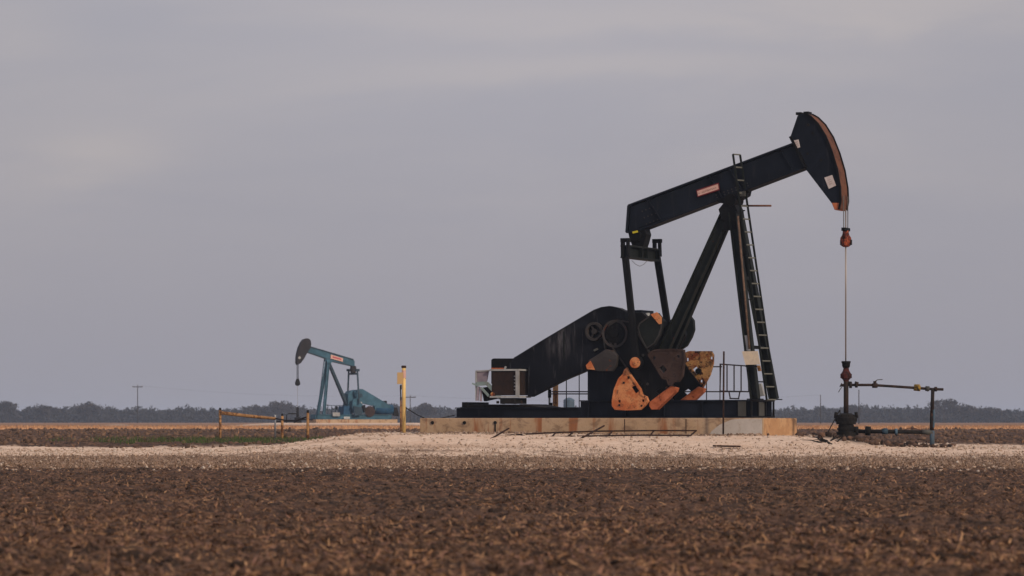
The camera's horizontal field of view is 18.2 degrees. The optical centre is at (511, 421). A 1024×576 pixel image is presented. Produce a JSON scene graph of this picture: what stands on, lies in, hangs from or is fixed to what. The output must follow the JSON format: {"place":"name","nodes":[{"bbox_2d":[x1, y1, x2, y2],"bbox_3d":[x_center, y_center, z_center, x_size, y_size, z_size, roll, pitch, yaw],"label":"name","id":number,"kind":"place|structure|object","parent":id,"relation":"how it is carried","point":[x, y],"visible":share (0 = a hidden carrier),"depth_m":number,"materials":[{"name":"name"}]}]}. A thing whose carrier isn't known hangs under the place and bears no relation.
{"place":"outdoors","nodes":[
{"label":"outdoors","id":0,"kind":"place"},
{"bbox_2d":[0,448,1023,575],"bbox_3d":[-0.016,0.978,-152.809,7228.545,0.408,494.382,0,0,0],"label":"ploughed field","id":1,"kind":"structure","parent":0,"point":[410,498],"depth_m":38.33,"materials":[{"name":"brown soil"}]},
{"bbox_2d":[0,441,1023,469],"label":"verge weeds","id":2,"kind":"object","parent":1,"relation":"on","point":[962,462],"visible":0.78,"depth_m":80.92,"materials":[{"name":"beige plant"}]},
{"bbox_2d":[0,443,1023,472],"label":"verge stones","id":3,"kind":"object","parent":1,"relation":"on","point":[583,468],"visible":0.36,"depth_m":79.16,"materials":[{"name":"stone"}]},
{"bbox_2d":[0,432,1023,458],"bbox_3d":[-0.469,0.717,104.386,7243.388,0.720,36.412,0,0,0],"label":"gravel pad","id":4,"kind":"object","parent":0,"point":[469,440],"visible":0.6,"depth_m":92.41,"materials":[{"name":"beige gravel"}]},
{"bbox_2d":[397,366,405,432],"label":"marker post","id":5,"kind":"object","parent":4,"relation":"on","point":[401,377],"visible":0.92,"depth_m":106.94,"materials":[{"name":"yellow paint"}]},
{"bbox_2d":[406,408,454,417],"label":"power cable","id":6,"kind":"object","parent":5,"relation":"attached to","point":[423,417],"visible":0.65,"depth_m":106.11,"materials":[{"name":"rubber"}]},
{"bbox_2d":[490,428,509,438],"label":"steel bar","id":7,"kind":"object","parent":4,"relation":"on","point":[500,433],"visible":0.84,"depth_m":94.42,"materials":[{"name":"metal"}]},
{"bbox_2d":[0,431,1023,457],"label":"loose stones","id":8,"kind":"object","parent":4,"relation":"on","point":[245,449],"visible":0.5,"depth_m":94.25,"materials":[{"name":"stone"}]},
{"bbox_2d":[548,389,552,405],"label":"meter post","id":9,"kind":"object","parent":4,"relation":"on","point":[549,398],"visible":0.5,"depth_m":103.51,"materials":[{"name":"black metal"}]},
{"bbox_2d":[553,385,557,406],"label":"bollard post","id":10,"kind":"object","parent":4,"relation":"on","point":[555,398],"depth_m":103.85,"materials":[{"name":"yellow paint"}]},
{"bbox_2d":[414,430,762,435],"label":"banked stones","id":11,"kind":"object","parent":4,"relation":"on","point":[622,433],"visible":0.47,"depth_m":98.34,"materials":[{"name":"white gravel"}]},
{"bbox_2d":[579,425,604,438],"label":"steel bar","id":12,"kind":"object","parent":4,"relation":"on","point":[592,431],"visible":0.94,"depth_m":94.53,"materials":[{"name":"metal"}]},
{"bbox_2d":[508,430,696,436],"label":"rebar ladder","id":13,"kind":"object","parent":4,"relation":"on","point":[610,431],"visible":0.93,"depth_m":94.78,"materials":[{"name":"brown metal"}]},
{"bbox_2d":[420,418,796,435],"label":"concrete pad","id":14,"kind":"object","parent":4,"relation":"on","point":[777,426],"visible":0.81,"depth_m":98.62,"materials":[{"name":"concrete"}]},
{"bbox_2d":[455,111,851,417],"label":"pumpjack","id":15,"kind":"object","parent":14,"relation":"on","point":[632,361],"visible":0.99,"depth_m":98.77,"materials":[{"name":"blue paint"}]},
{"bbox_2d":[742,351,759,366],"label":"lease sign","id":16,"kind":"object","parent":15,"relation":"attached to","point":[751,357],"visible":1,"depth_m":97.15,"materials":[{"name":"beige metal"}]},
{"bbox_2d":[549,364,748,406],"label":"guard railing","id":17,"kind":"object","parent":4,"relation":"on","point":[719,391],"visible":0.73,"depth_m":100.96,"materials":[{"name":"black metal"}]},
{"bbox_2d":[722,351,724,433],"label":"steel rod","id":18,"kind":"object","parent":4,"relation":"on","point":[723,391],"visible":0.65,"depth_m":96.66,"materials":[{"name":"grey metal"}]},
{"bbox_2d":[713,445,740,446],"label":"steel plank","id":19,"kind":"object","parent":4,"relation":"on","point":[726,446],"visible":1,"depth_m":91.45,"materials":[{"name":"metal"}]},
{"bbox_2d":[834,361,857,437],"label":"wellhead","id":20,"kind":"object","parent":4,"relation":"on","point":[846,420],"visible":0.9,"depth_m":96.88,"materials":[{"name":"metal"}]},
{"bbox_2d":[767,431,974,448],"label":"dug earth","id":21,"kind":"structure","parent":4,"relation":"on","point":[871,440],"depth_m":96.27,"materials":[{"name":"soil"}]},
{"bbox_2d":[848,379,943,444],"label":"flow line","id":22,"kind":"object","parent":4,"relation":"on","point":[868,431],"visible":0.98,"depth_m":96.95,"materials":[{"name":"grey metal"}]},
{"bbox_2d":[911,444,972,448],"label":"pale stones","id":23,"kind":"object","parent":4,"relation":"on","point":[952,446],"visible":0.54,"depth_m":96.42,"materials":[{"name":"stone"}]},
{"bbox_2d":[0,401,1023,422],"bbox_3d":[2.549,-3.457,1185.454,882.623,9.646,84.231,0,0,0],"label":"tree belt","id":24,"kind":"object","parent":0,"point":[67,415],"depth_m":1151.18,"materials":[{"name":"green plant"}]},
{"bbox_2d":[0,423,1023,447],"bbox_3d":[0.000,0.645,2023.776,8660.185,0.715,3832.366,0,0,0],"label":"field","id":25,"kind":"structure","parent":0,"point":[89,443],"depth_m":152.54,"materials":[{"name":"brown soil"}]},
{"bbox_2d":[0,400,18,422],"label":"tree","id":26,"kind":"object","parent":25,"relation":"on","point":[9,407],"visible":1,"depth_m":1123.67,"materials":[{"name":"plant"}]},
{"bbox_2d":[34,405,62,422],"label":"tree","id":27,"kind":"object","parent":25,"relation":"on","point":[47,410],"visible":1,"depth_m":1127.12,"materials":[{"name":"plant"}]},
{"bbox_2d":[75,401,102,422],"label":"tree","id":28,"kind":"object","parent":25,"relation":"on","point":[86,408],"visible":1,"depth_m":1118.27,"materials":[{"name":"plant"}]},
{"bbox_2d":[132,385,142,422],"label":"power pole","id":29,"kind":"object","parent":25,"relation":"on","point":[137,386],"visible":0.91,"depth_m":879.88,"materials":[{"name":"grey wood"}]},
{"bbox_2d":[46,435,328,443],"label":"grass patch","id":30,"kind":"object","parent":25,"relation":"on","point":[216,439],"visible":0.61,"depth_m":120.65,"materials":[{"name":"brown plant"}]},
{"bbox_2d":[252,405,268,422],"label":"tree","id":31,"kind":"object","parent":25,"relation":"on","point":[257,409],"visible":0.99,"depth_m":1126.99,"materials":[{"name":"plant"}]},
{"bbox_2d":[219,408,308,438],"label":"pipe fence","id":32,"kind":"object","parent":25,"relation":"on","point":[274,418],"visible":0.87,"depth_m":129.46,"materials":[{"name":"metal"}]},
{"bbox_2d":[265,401,293,422],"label":"tree","id":33,"kind":"object","parent":25,"relation":"on","point":[276,406],"visible":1,"depth_m":1123.27,"materials":[{"name":"plant"}]},
{"bbox_2d":[245,423,419,425],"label":"gravel pad","id":34,"kind":"object","parent":25,"relation":"on","point":[336,424],"visible":0.61,"depth_m":309.75,"materials":[{"name":"beige gravel"}]},
{"bbox_2d":[276,407,312,422],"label":"wellhead","id":35,"kind":"object","parent":34,"relation":"on","point":[297,415],"visible":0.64,"depth_m":319.74,"materials":[{"name":"metal"}]},
{"bbox_2d":[309,419,396,422],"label":"concrete pad","id":36,"kind":"object","parent":34,"relation":"on","point":[353,421],"visible":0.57,"depth_m":320.96,"materials":[{"name":"beige concrete"}]},
{"bbox_2d":[295,338,398,418],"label":"pumpjack","id":37,"kind":"object","parent":36,"relation":"on","point":[354,401],"visible":1,"depth_m":321.37,"materials":[{"name":"teal paint"}]},
{"bbox_2d":[391,403,399,416],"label":"tree","id":38,"kind":"object","parent":25,"relation":"on","point":[397,406],"visible":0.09,"depth_m":1123.86,"materials":[{"name":"plant"}]},
{"bbox_2d":[406,395,415,422],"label":"power pole","id":39,"kind":"object","parent":25,"relation":"on","point":[410,397],"visible":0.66,"depth_m":799.92,"materials":[{"name":"grey wood"}]},
{"bbox_2d":[416,403,437,417],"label":"tree","id":40,"kind":"object","parent":25,"relation":"on","point":[425,409],"visible":1,"depth_m":1123.62,"materials":[{"name":"plant"}]},
{"bbox_2d":[0,424,1023,428],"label":"dry stubble strip","id":41,"kind":"object","parent":25,"relation":"on","point":[418,427],"visible":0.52,"depth_m":254.11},
{"bbox_2d":[563,397,573,406],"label":"storage tank","id":42,"kind":"object","parent":25,"relation":"on","point":[570,402],"visible":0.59,"depth_m":519.32,"materials":[{"name":"grey metal"}]},
{"bbox_2d":[809,434,850,444],"bbox_3d":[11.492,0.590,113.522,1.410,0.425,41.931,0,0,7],"label":"broken branches","id":43,"kind":"object","parent":25,"relation":"on","point":[821,439],"visible":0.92,"depth_m":93.49,"materials":[{"name":"wood"}]},
{"bbox_2d":[849,404,862,414],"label":"tree","id":44,"kind":"object","parent":25,"relation":"on","point":[853,408],"visible":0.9,"depth_m":1118.54,"materials":[{"name":"plant"}]},
{"bbox_2d":[858,390,859,423],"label":"power pole","id":45,"kind":"object","parent":25,"relation":"on","point":[858,408],"visible":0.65,"depth_m":639.94,"materials":[{"name":"grey wood"}]},
{"bbox_2d":[925,398,961,422],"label":"tree","id":46,"kind":"object","parent":25,"relation":"on","point":[950,405],"visible":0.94,"depth_m":1119.53,"materials":[{"name":"plant"}]},
{"bbox_2d":[949,403,976,422],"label":"tree","id":47,"kind":"object","parent":25,"relation":"on","point":[967,409],"visible":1,"depth_m":1122.26,"materials":[{"name":"plant"}]},
{"bbox_2d":[971,407,1007,422],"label":"tree","id":48,"kind":"object","parent":25,"relation":"on","point":[987,412],"visible":1,"depth_m":1128.16,"materials":[{"name":"grey plant"}]},
{"bbox_2d":[0,449,1023,469],"bbox_3d":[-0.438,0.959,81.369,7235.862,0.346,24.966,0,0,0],"label":"road verge","id":49,"kind":"structure","parent":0,"point":[429,457],"depth_m":84.54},
{"bbox_2d":[1,427,1022,447],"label":"field stubble","id":50,"kind":"object","parent":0,"point":[411,430],"visible":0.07,"depth_m":146.57,"materials":[{"name":"brown plant"}]},
{"bbox_2d":[0,0,1023,421],"label":"sky","id":51,"kind":"structure","parent":0,"point":[193,193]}
]}

